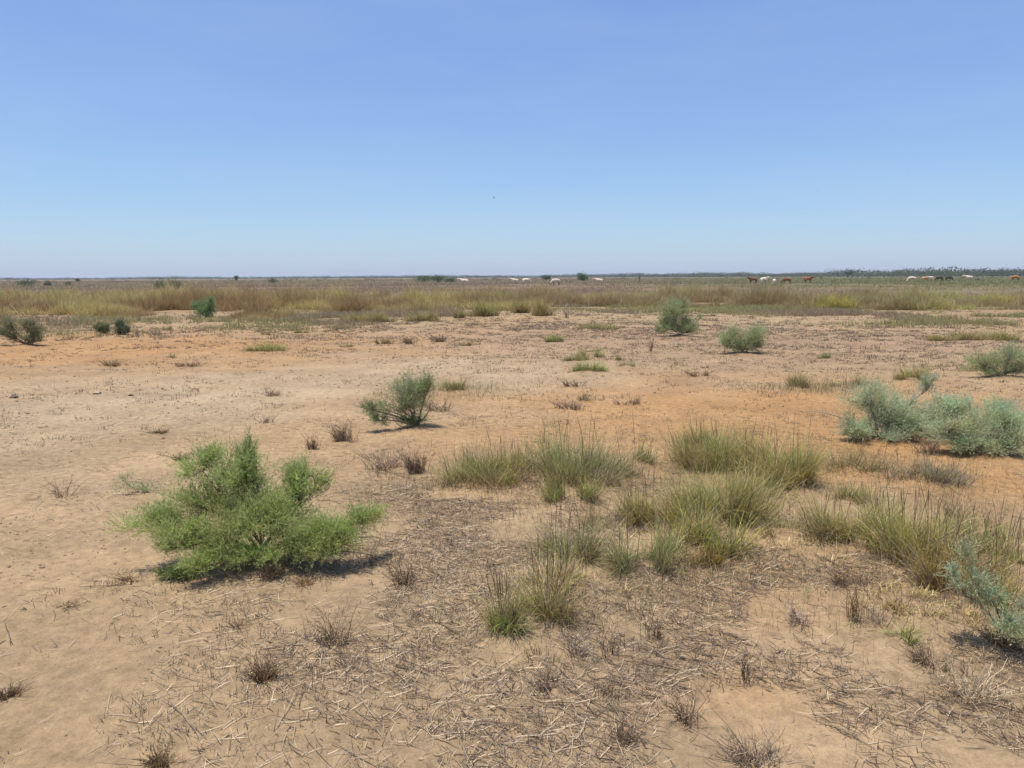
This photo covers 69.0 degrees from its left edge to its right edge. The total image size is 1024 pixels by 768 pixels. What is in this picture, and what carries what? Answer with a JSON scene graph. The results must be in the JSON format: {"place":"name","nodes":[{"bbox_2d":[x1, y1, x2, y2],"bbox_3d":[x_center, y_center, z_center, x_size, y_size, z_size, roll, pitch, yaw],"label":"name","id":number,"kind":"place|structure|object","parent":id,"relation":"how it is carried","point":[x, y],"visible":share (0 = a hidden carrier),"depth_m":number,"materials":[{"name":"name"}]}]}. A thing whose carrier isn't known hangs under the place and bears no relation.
{"place":"outdoors","nodes":[
{"label":"outdoors","id":0,"kind":"place"},
{"bbox_2d":[0,275,1023,767],"bbox_3d":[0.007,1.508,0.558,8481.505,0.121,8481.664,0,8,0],"label":"ground","id":1,"kind":"structure","parent":0,"point":[72,689],"depth_m":4.26,"materials":[{"name":"soil"}]},
{"bbox_2d":[0,678,36,700],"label":"dead tuft","id":2,"kind":"object","parent":1,"relation":"on","point":[10,692],"visible":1,"depth_m":2.90,"materials":[{"name":"brown plant"}]},
{"bbox_2d":[0,313,50,343],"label":"feathery shrub","id":3,"kind":"object","parent":1,"relation":"on","point":[28,325],"visible":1,"depth_m":17.90,"materials":[{"name":"green plant"}]},
{"bbox_2d":[111,317,132,333],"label":"feathery shrub","id":4,"kind":"object","parent":1,"relation":"on","point":[121,327],"visible":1,"depth_m":20.94,"materials":[{"name":"green plant"}]},
{"bbox_2d":[110,467,167,495],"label":"green sprig","id":5,"kind":"object","parent":1,"relation":"on","point":[139,486],"visible":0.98,"depth_m":5.62,"materials":[{"name":"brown plant"}]},
{"bbox_2d":[97,735,189,767],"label":"dead tuft","id":6,"kind":"object","parent":1,"relation":"on","point":[159,760],"visible":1,"depth_m":2.47,"materials":[{"name":"brown plant"}]},
{"bbox_2d":[151,561,202,582],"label":"green sprig","id":7,"kind":"object","parent":1,"relation":"on","point":[171,573],"visible":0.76,"depth_m":3.96,"materials":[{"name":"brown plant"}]},
{"bbox_2d":[187,294,219,316],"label":"feathery shrub","id":8,"kind":"object","parent":1,"relation":"on","point":[204,307],"visible":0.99,"depth_m":30.21,"materials":[{"name":"green plant"}]},
{"bbox_2d":[93,426,392,577],"bbox_3d":[-1.449,0.609,4.115,1.593,0.797,0.783,0,8,0],"label":"feathery shrub","id":9,"kind":"object","parent":1,"relation":"on","point":[313,536],"visible":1,"depth_m":4.08,"materials":[{"name":"green plant"}]},
{"bbox_2d":[238,340,288,351],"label":"grass tuft","id":10,"kind":"object","parent":1,"relation":"on","point":[270,347],"visible":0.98,"depth_m":16.54,"materials":[{"name":"plant"}]},
{"bbox_2d":[233,641,296,683],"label":"dead tuft","id":11,"kind":"object","parent":1,"relation":"on","point":[261,673],"visible":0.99,"depth_m":2.99,"materials":[{"name":"brown plant"}]},
{"bbox_2d":[251,559,289,580],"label":"dead tuft","id":12,"kind":"object","parent":1,"relation":"on","point":[274,574],"visible":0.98,"depth_m":3.97,"materials":[{"name":"brown plant"}]},
{"bbox_2d":[288,593,379,649],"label":"dead tuft","id":13,"kind":"object","parent":1,"relation":"on","point":[331,638],"visible":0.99,"depth_m":3.27,"materials":[{"name":"brown plant"}]},
{"bbox_2d":[322,418,361,441],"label":"dead tuft","id":14,"kind":"object","parent":1,"relation":"on","point":[339,437],"visible":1,"depth_m":7.36,"materials":[{"name":"brown plant"}]},
{"bbox_2d":[353,441,413,470],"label":"dead tuft","id":15,"kind":"object","parent":1,"relation":"on","point":[390,461],"visible":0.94,"depth_m":6.30,"materials":[{"name":"brown plant"}]},
{"bbox_2d":[357,544,434,589],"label":"dead tuft","id":16,"kind":"object","parent":1,"relation":"on","point":[405,581],"visible":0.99,"depth_m":3.91,"materials":[{"name":"brown plant"}]},
{"bbox_2d":[349,364,443,427],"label":"feathery shrub","id":17,"kind":"object","parent":1,"relation":"on","point":[408,400],"visible":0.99,"depth_m":7.75,"materials":[{"name":"green plant"}]},
{"bbox_2d":[395,444,434,473],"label":"dead tuft","id":18,"kind":"object","parent":1,"relation":"on","point":[416,465],"visible":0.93,"depth_m":6.12,"materials":[{"name":"brown plant"}]},
{"bbox_2d":[402,308,442,320],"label":"grass clump","id":19,"kind":"object","parent":1,"relation":"on","point":[427,317],"visible":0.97,"depth_m":27.73,"materials":[{"name":"plant"}]},
{"bbox_2d":[435,375,472,390],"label":"grass tuft","id":20,"kind":"object","parent":1,"relation":"on","point":[455,386],"visible":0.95,"depth_m":10.36,"materials":[{"name":"plant"}]},
{"bbox_2d":[463,294,502,316],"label":"grass clump","id":21,"kind":"object","parent":1,"relation":"on","point":[486,311],"visible":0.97,"depth_m":30.95,"materials":[{"name":"plant"}]},
{"bbox_2d":[415,428,555,494],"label":"grass tuft","id":22,"kind":"object","parent":1,"relation":"on","point":[461,475],"visible":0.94,"depth_m":5.69,"materials":[{"name":"plant"}]},
{"bbox_2d":[460,572,542,633],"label":"grass tuft","id":23,"kind":"object","parent":1,"relation":"on","point":[488,607],"visible":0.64,"depth_m":3.30,"materials":[{"name":"plant"}]},
{"bbox_2d":[471,558,551,641],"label":"grass tuft","id":24,"kind":"object","parent":1,"relation":"on","point":[518,618],"visible":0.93,"depth_m":3.26,"materials":[{"name":"plant"}]},
{"bbox_2d":[0,270,1023,324],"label":"tall grass","id":25,"kind":"structure","parent":1,"relation":"on","point":[258,303],"depth_m":39.06,"materials":[{"name":"green plant"}]},
{"bbox_2d":[0,308,1023,447],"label":"weeds","id":26,"kind":"object","parent":1,"relation":"on","point":[537,325],"visible":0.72,"depth_m":17.60,"materials":[{"name":"plant"}]},
{"bbox_2d":[0,301,1023,339],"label":"short grass","id":27,"kind":"structure","parent":1,"relation":"on","point":[315,318],"depth_m":28.37,"materials":[{"name":"green plant"}]},
{"bbox_2d":[0,276,1023,301],"bbox_3d":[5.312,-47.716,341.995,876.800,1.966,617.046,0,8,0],"label":"plain cover","id":28,"kind":"object","parent":1,"relation":"on","point":[958,283],"visible":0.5,"depth_m":152.85,"materials":[{"name":"green plant"}]},
{"bbox_2d":[0,406,1023,767],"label":"straw litter","id":29,"kind":"object","parent":1,"relation":"on","point":[568,678],"visible":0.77,"depth_m":3.16,"materials":[{"name":"beige plant"}]},
{"bbox_2d":[0,266,1023,279],"bbox_3d":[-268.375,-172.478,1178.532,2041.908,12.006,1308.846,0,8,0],"label":"woods","id":30,"kind":"object","parent":1,"relation":"on","point":[972,272],"visible":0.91,"depth_m":993.58,"materials":[{"name":"green plant"}]},
{"bbox_2d":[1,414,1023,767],"bbox_3d":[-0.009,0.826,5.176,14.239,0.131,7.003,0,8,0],"label":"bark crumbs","id":31,"kind":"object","parent":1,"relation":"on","point":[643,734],"visible":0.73,"depth_m":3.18,"materials":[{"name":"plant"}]},
{"bbox_2d":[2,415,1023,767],"bbox_3d":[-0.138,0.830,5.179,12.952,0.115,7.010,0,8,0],"label":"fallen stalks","id":32,"kind":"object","parent":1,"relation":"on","point":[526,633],"visible":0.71,"depth_m":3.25,"materials":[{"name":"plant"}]},
{"bbox_2d":[7,276,1022,283],"bbox_3d":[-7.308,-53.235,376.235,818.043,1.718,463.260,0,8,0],"label":"scrub","id":33,"kind":"object","parent":1,"relation":"on","point":[496,279],"visible":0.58,"depth_m":372.22,"materials":[{"name":"green plant"}]},
{"bbox_2d":[507,296,535,312],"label":"grass clump","id":34,"kind":"object","parent":1,"relation":"on","point":[518,309],"visible":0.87,"depth_m":33.33,"materials":[{"name":"plant"}]},
{"bbox_2d":[524,298,558,315],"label":"grass clump","id":35,"kind":"object","parent":1,"relation":"on","point":[540,310],"visible":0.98,"depth_m":30.87,"materials":[{"name":"plant"}]},
{"bbox_2d":[519,637,570,670],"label":"grass tuft","id":36,"kind":"object","parent":1,"relation":"on","point":[525,650],"visible":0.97,"depth_m":3.08,"materials":[{"name":"plant"}]},
{"bbox_2d":[529,652,563,691],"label":"dead tuft","id":37,"kind":"object","parent":1,"relation":"on","point":[547,684],"visible":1,"depth_m":2.92,"materials":[{"name":"brown plant"}]},
{"bbox_2d":[75,369,1023,674],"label":"thin grass","id":38,"kind":"structure","parent":1,"relation":"on","point":[681,577],"depth_m":4.78,"materials":[{"name":"plant"}]},
{"bbox_2d":[509,530,590,598],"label":"grass tuft","id":39,"kind":"object","parent":1,"relation":"on","point":[557,568],"visible":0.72,"depth_m":3.81,"materials":[{"name":"plant"}]},
{"bbox_2d":[487,535,629,643],"bbox_3d":[0.182,0.901,3.421,0.713,0.440,0.646,3,9,24],"label":"grass tuft","id":40,"kind":"object","parent":1,"relation":"on","point":[554,613],"visible":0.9,"depth_m":3.41,"materials":[{"name":"plant"}]},
{"bbox_2d":[507,486,636,565],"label":"grass tuft","id":41,"kind":"object","parent":1,"relation":"on","point":[586,549],"visible":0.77,"depth_m":4.20,"materials":[{"name":"plant"}]},
{"bbox_2d":[496,409,656,490],"bbox_3d":[0.516,0.527,5.848,1.487,0.702,1.107,0,8,0],"label":"grass tuft","id":42,"kind":"object","parent":1,"relation":"on","point":[548,463],"visible":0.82,"depth_m":5.84,"materials":[{"name":"plant"}]},
{"bbox_2d":[531,456,621,505],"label":"grass tuft","id":43,"kind":"object","parent":1,"relation":"on","point":[551,493],"visible":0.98,"depth_m":5.29,"materials":[{"name":"plant"}]},
{"bbox_2d":[563,631,602,660],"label":"dead tuft","id":44,"kind":"object","parent":1,"relation":"on","point":[585,651],"visible":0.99,"depth_m":3.14,"materials":[{"name":"brown plant"}]},
{"bbox_2d":[529,564,645,604],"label":"grass tuft","id":45,"kind":"object","parent":1,"relation":"on","point":[586,577],"visible":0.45,"depth_m":3.75,"materials":[{"name":"plant"}]},
{"bbox_2d":[568,356,611,371],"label":"grass tuft","id":46,"kind":"object","parent":1,"relation":"on","point":[585,367],"visible":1,"depth_m":12.43,"materials":[{"name":"plant"}]},
{"bbox_2d":[572,319,621,329],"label":"grass tuft","id":47,"kind":"object","parent":1,"relation":"on","point":[596,326],"visible":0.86,"depth_m":23.01,"materials":[{"name":"plant"}]},
{"bbox_2d":[184,381,1023,655],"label":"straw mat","id":48,"kind":"object","parent":1,"relation":"on","point":[695,520],"visible":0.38,"depth_m":4.76,"materials":[{"name":"beige plant"}]},
{"bbox_2d":[572,491,650,531],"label":"grass tuft","id":49,"kind":"object","parent":1,"relation":"on","point":[592,516],"visible":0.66,"depth_m":4.76,"materials":[{"name":"plant"}]},
{"bbox_2d":[605,689,654,747],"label":"dead tuft","id":50,"kind":"object","parent":1,"relation":"on","point":[619,733],"visible":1,"depth_m":2.58,"materials":[{"name":"brown plant"}]},
{"bbox_2d":[598,452,676,530],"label":"grass tuft","id":51,"kind":"object","parent":1,"relation":"on","point":[637,510],"visible":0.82,"depth_m":4.79,"materials":[{"name":"plant"}]},
{"bbox_2d":[615,433,664,464],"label":"grass tuft","id":52,"kind":"object","parent":1,"relation":"on","point":[648,456],"visible":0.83,"depth_m":6.35,"materials":[{"name":"plant"}]},
{"bbox_2d":[583,496,727,579],"bbox_3d":[0.755,0.886,4.037,0.822,0.539,0.713,0,8,0],"label":"grass tuft","id":53,"kind":"object","parent":1,"relation":"on","point":[623,558],"visible":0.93,"depth_m":4.01,"materials":[{"name":"plant"}]},
{"bbox_2d":[652,294,707,335],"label":"feathery shrub","id":54,"kind":"object","parent":1,"relation":"on","point":[686,325],"visible":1,"depth_m":19.71,"materials":[{"name":"green plant"}]},
{"bbox_2d":[656,664,714,727],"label":"dead tuft","id":55,"kind":"object","parent":1,"relation":"on","point":[688,717],"visible":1,"depth_m":2.70,"materials":[{"name":"brown plant"}]},
{"bbox_2d":[653,487,726,538],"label":"grass tuft","id":56,"kind":"object","parent":1,"relation":"on","point":[703,522],"visible":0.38,"depth_m":4.45,"materials":[{"name":"plant"}]},
{"bbox_2d":[667,415,728,449],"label":"grass tuft","id":57,"kind":"object","parent":1,"relation":"on","point":[698,438],"visible":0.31,"depth_m":6.96,"materials":[{"name":"plant"}]},
{"bbox_2d":[643,403,771,477],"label":"grass tuft","id":58,"kind":"object","parent":1,"relation":"on","point":[709,455],"visible":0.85,"depth_m":6.11,"materials":[{"name":"plant"}]},
{"bbox_2d":[631,495,788,571],"bbox_3d":[1.106,0.858,4.255,0.985,0.441,0.739,0,8,0],"label":"grass tuft","id":59,"kind":"object","parent":1,"relation":"on","point":[730,549],"visible":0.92,"depth_m":4.22,"materials":[{"name":"plant"}]},
{"bbox_2d":[636,442,811,528],"bbox_3d":[1.376,0.660,4.786,1.263,0.651,0.949,1,8,10],"label":"grass tuft","id":60,"kind":"object","parent":1,"relation":"on","point":[746,505],"visible":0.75,"depth_m":4.75,"materials":[{"name":"plant"}]},
{"bbox_2d":[684,699,805,767],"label":"dead tuft","id":61,"kind":"object","parent":1,"relation":"on","point":[746,759],"visible":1,"depth_m":2.48,"materials":[{"name":"brown plant"}]},
{"bbox_2d":[714,316,779,351],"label":"feathery shrub","id":62,"kind":"object","parent":1,"relation":"on","point":[754,337],"visible":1,"depth_m":15.32,"materials":[{"name":"green plant"}]},
{"bbox_2d":[714,455,791,503],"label":"grass tuft","id":63,"kind":"object","parent":1,"relation":"on","point":[775,489],"visible":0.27,"depth_m":5.36,"materials":[{"name":"plant"}]},
{"bbox_2d":[714,412,827,477],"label":"grass tuft","id":64,"kind":"object","parent":1,"relation":"on","point":[750,450],"visible":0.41,"depth_m":6.02,"materials":[{"name":"plant"}]},
{"bbox_2d":[751,496,806,537],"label":"grass tuft","id":65,"kind":"object","parent":1,"relation":"on","point":[783,525],"visible":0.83,"depth_m":4.52,"materials":[{"name":"plant"}]},
{"bbox_2d":[714,410,853,490],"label":"grass tuft","id":66,"kind":"object","parent":1,"relation":"on","point":[798,468],"visible":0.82,"depth_m":5.62,"materials":[{"name":"plant"}]},
{"bbox_2d":[771,599,820,632],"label":"dead tuft","id":67,"kind":"object","parent":1,"relation":"on","point":[793,614],"visible":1,"depth_m":3.46,"materials":[{"name":"brown plant"}]},
{"bbox_2d":[782,367,817,387],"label":"grass tuft","id":68,"kind":"object","parent":1,"relation":"on","point":[799,384],"visible":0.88,"depth_m":10.62,"materials":[{"name":"plant"}]},
{"bbox_2d":[747,533,854,567],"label":"grass tuft","id":69,"kind":"object","parent":1,"relation":"on","point":[802,549],"visible":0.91,"depth_m":4.20,"materials":[{"name":"plant"}]},
{"bbox_2d":[792,290,866,308],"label":"grass clump","id":70,"kind":"object","parent":1,"relation":"on","point":[837,302],"visible":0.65,"depth_m":35.93,"materials":[{"name":"plant"}]},
{"bbox_2d":[773,482,907,548],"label":"grass tuft","id":71,"kind":"object","parent":1,"relation":"on","point":[811,524],"visible":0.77,"depth_m":4.36,"materials":[{"name":"plant"}]},
{"bbox_2d":[829,479,873,503],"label":"grass tuft","id":72,"kind":"object","parent":1,"relation":"on","point":[860,498],"visible":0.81,"depth_m":5.26,"materials":[{"name":"plant"}]},
{"bbox_2d":[825,563,882,586],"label":"dead tuft","id":73,"kind":"object","parent":1,"relation":"on","point":[840,582],"visible":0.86,"depth_m":3.85,"materials":[{"name":"brown plant"}]},
{"bbox_2d":[837,560,878,622],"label":"dead tuft","id":74,"kind":"object","parent":1,"relation":"on","point":[853,608],"visible":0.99,"depth_m":3.47,"materials":[{"name":"brown plant"}]},
{"bbox_2d":[802,484,926,549],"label":"grass tuft","id":75,"kind":"object","parent":1,"relation":"on","point":[843,536],"visible":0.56,"depth_m":4.33,"materials":[{"name":"plant"}]},
{"bbox_2d":[822,437,911,472],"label":"grass tuft","id":76,"kind":"object","parent":1,"relation":"on","point":[856,462],"visible":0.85,"depth_m":6.12,"materials":[{"name":"plant"}]},
{"bbox_2d":[854,589,898,627],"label":"dead tuft","id":77,"kind":"object","parent":1,"relation":"on","point":[874,618],"visible":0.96,"depth_m":3.44,"materials":[{"name":"brown plant"}]},
{"bbox_2d":[844,487,910,530],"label":"grass tuft","id":78,"kind":"object","parent":1,"relation":"on","point":[884,507],"visible":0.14,"depth_m":4.63,"materials":[{"name":"plant"}]},
{"bbox_2d":[806,366,949,443],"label":"feathery shrub","id":79,"kind":"object","parent":1,"relation":"on","point":[892,416],"visible":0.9,"depth_m":7.20,"materials":[{"name":"green plant"}]},
{"bbox_2d":[855,578,947,621],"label":"grass tuft","id":80,"kind":"object","parent":1,"relation":"on","point":[894,607],"visible":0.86,"depth_m":3.59,"materials":[{"name":"plant"}]},
{"bbox_2d":[871,616,933,649],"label":"grass tuft","id":81,"kind":"object","parent":1,"relation":"on","point":[904,634],"visible":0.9,"depth_m":3.25,"materials":[{"name":"plant"}]},
{"bbox_2d":[826,479,1000,569],"bbox_3d":[2.249,0.852,4.093,1.063,0.691,0.842,0,8,0],"label":"grass tuft","id":82,"kind":"object","parent":1,"relation":"on","point":[922,536],"visible":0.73,"depth_m":4.08,"materials":[{"name":"plant"}]},
{"bbox_2d":[887,358,942,379],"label":"grass tuft","id":83,"kind":"object","parent":1,"relation":"on","point":[916,374],"visible":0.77,"depth_m":11.35,"materials":[{"name":"plant"}]},
{"bbox_2d":[895,430,948,455],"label":"dead tuft","id":84,"kind":"object","parent":1,"relation":"on","point":[930,452],"visible":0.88,"depth_m":6.75,"materials":[{"name":"brown plant"}]},
{"bbox_2d":[868,441,991,489],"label":"grass tuft","id":85,"kind":"object","parent":1,"relation":"on","point":[935,476],"visible":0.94,"depth_m":5.72,"materials":[{"name":"plant"}]},
{"bbox_2d":[899,489,979,544],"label":"grass tuft","id":86,"kind":"object","parent":1,"relation":"on","point":[938,519],"visible":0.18,"depth_m":4.23,"materials":[{"name":"plant"}]},
{"bbox_2d":[870,501,1017,593],"bbox_3d":[2.135,0.871,3.709,0.810,0.533,0.629,0,8,0],"label":"grass tuft","id":87,"kind":"object","parent":1,"relation":"on","point":[934,580],"visible":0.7,"depth_m":3.72,"materials":[{"name":"plant"}]},
{"bbox_2d":[893,629,999,674],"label":"dead tuft","id":88,"kind":"object","parent":1,"relation":"on","point":[918,655],"visible":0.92,"depth_m":3.09,"materials":[{"name":"brown plant"}]},
{"bbox_2d":[906,593,992,632],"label":"grass tuft","id":89,"kind":"object","parent":1,"relation":"on","point":[976,616],"visible":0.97,"depth_m":3.42,"materials":[{"name":"plant"}]},
{"bbox_2d":[906,493,1007,556],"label":"grass tuft","id":90,"kind":"object","parent":1,"relation":"on","point":[971,528],"visible":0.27,"depth_m":4.27,"materials":[{"name":"plant"}]},
{"bbox_2d":[931,487,987,521],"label":"dead tuft","id":91,"kind":"object","parent":1,"relation":"on","point":[954,507],"visible":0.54,"depth_m":4.97,"materials":[{"name":"brown plant"}]},
{"bbox_2d":[903,646,1023,707],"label":"dead tuft","id":92,"kind":"object","parent":1,"relation":"on","point":[977,693],"visible":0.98,"depth_m":2.87,"materials":[{"name":"brown plant"}]},
{"bbox_2d":[908,385,1023,455],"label":"feathery shrub","id":93,"kind":"object","parent":1,"relation":"on","point":[1003,427],"visible":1,"depth_m":6.59,"materials":[{"name":"green plant"}]},
{"bbox_2d":[942,327,990,339],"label":"grass tuft","id":94,"kind":"object","parent":1,"relation":"on","point":[972,337],"visible":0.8,"depth_m":18.51,"materials":[{"name":"plant"}]},
{"bbox_2d":[925,527,1023,615],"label":"grass tuft","id":95,"kind":"object","parent":1,"relation":"on","point":[1008,588],"visible":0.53,"depth_m":3.57,"materials":[{"name":"plant"}]},
{"bbox_2d":[930,525,1023,588],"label":"grass tuft","id":96,"kind":"object","parent":1,"relation":"on","point":[1001,568],"visible":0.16,"depth_m":3.81,"materials":[{"name":"plant"}]},
{"bbox_2d":[933,534,1023,647],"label":"blue green weed","id":97,"kind":"object","parent":1,"relation":"on","point":[1010,622],"visible":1,"depth_m":3.18,"materials":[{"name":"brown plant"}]},
{"bbox_2d":[948,500,1023,574],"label":"grass tuft","id":98,"kind":"object","parent":1,"relation":"on","point":[1016,557],"visible":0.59,"depth_m":4.09,"materials":[{"name":"plant"}]},
{"bbox_2d":[956,332,1023,375],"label":"feathery shrub","id":99,"kind":"object","parent":1,"relation":"on","point":[1004,362],"visible":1,"depth_m":11.62,"materials":[{"name":"green plant"}]},
{"bbox_2d":[960,495,1023,543],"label":"grass tuft","id":100,"kind":"object","parent":1,"relation":"on","point":[998,530],"visible":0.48,"depth_m":4.44,"materials":[{"name":"plant"}]},
{"bbox_2d":[971,620,1023,651],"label":"dead tuft","id":101,"kind":"object","parent":1,"relation":"on","point":[1001,643],"visible":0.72,"depth_m":3.23,"materials":[{"name":"brown plant"}]},
{"bbox_2d":[980,323,1023,340],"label":"grass tuft","id":102,"kind":"object","parent":1,"relation":"on","point":[1001,335],"visible":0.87,"depth_m":18.55,"materials":[{"name":"plant"}]},
{"bbox_2d":[0,407,1023,767],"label":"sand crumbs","id":103,"kind":"object","parent":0,"point":[480,559],"visible":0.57,"depth_m":4.58,"materials":[{"name":"beige sand"}]},
{"bbox_2d":[0,0,1023,279],"label":"sky","id":104,"kind":"structure","parent":0,"point":[140,138],"materials":[{"name":"blue"}]},
{"bbox_2d":[1,315,1023,444],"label":"earth clods","id":105,"kind":"object","parent":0,"point":[472,362],"visible":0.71,"depth_m":13.66,"materials":[{"name":"brown soil"}]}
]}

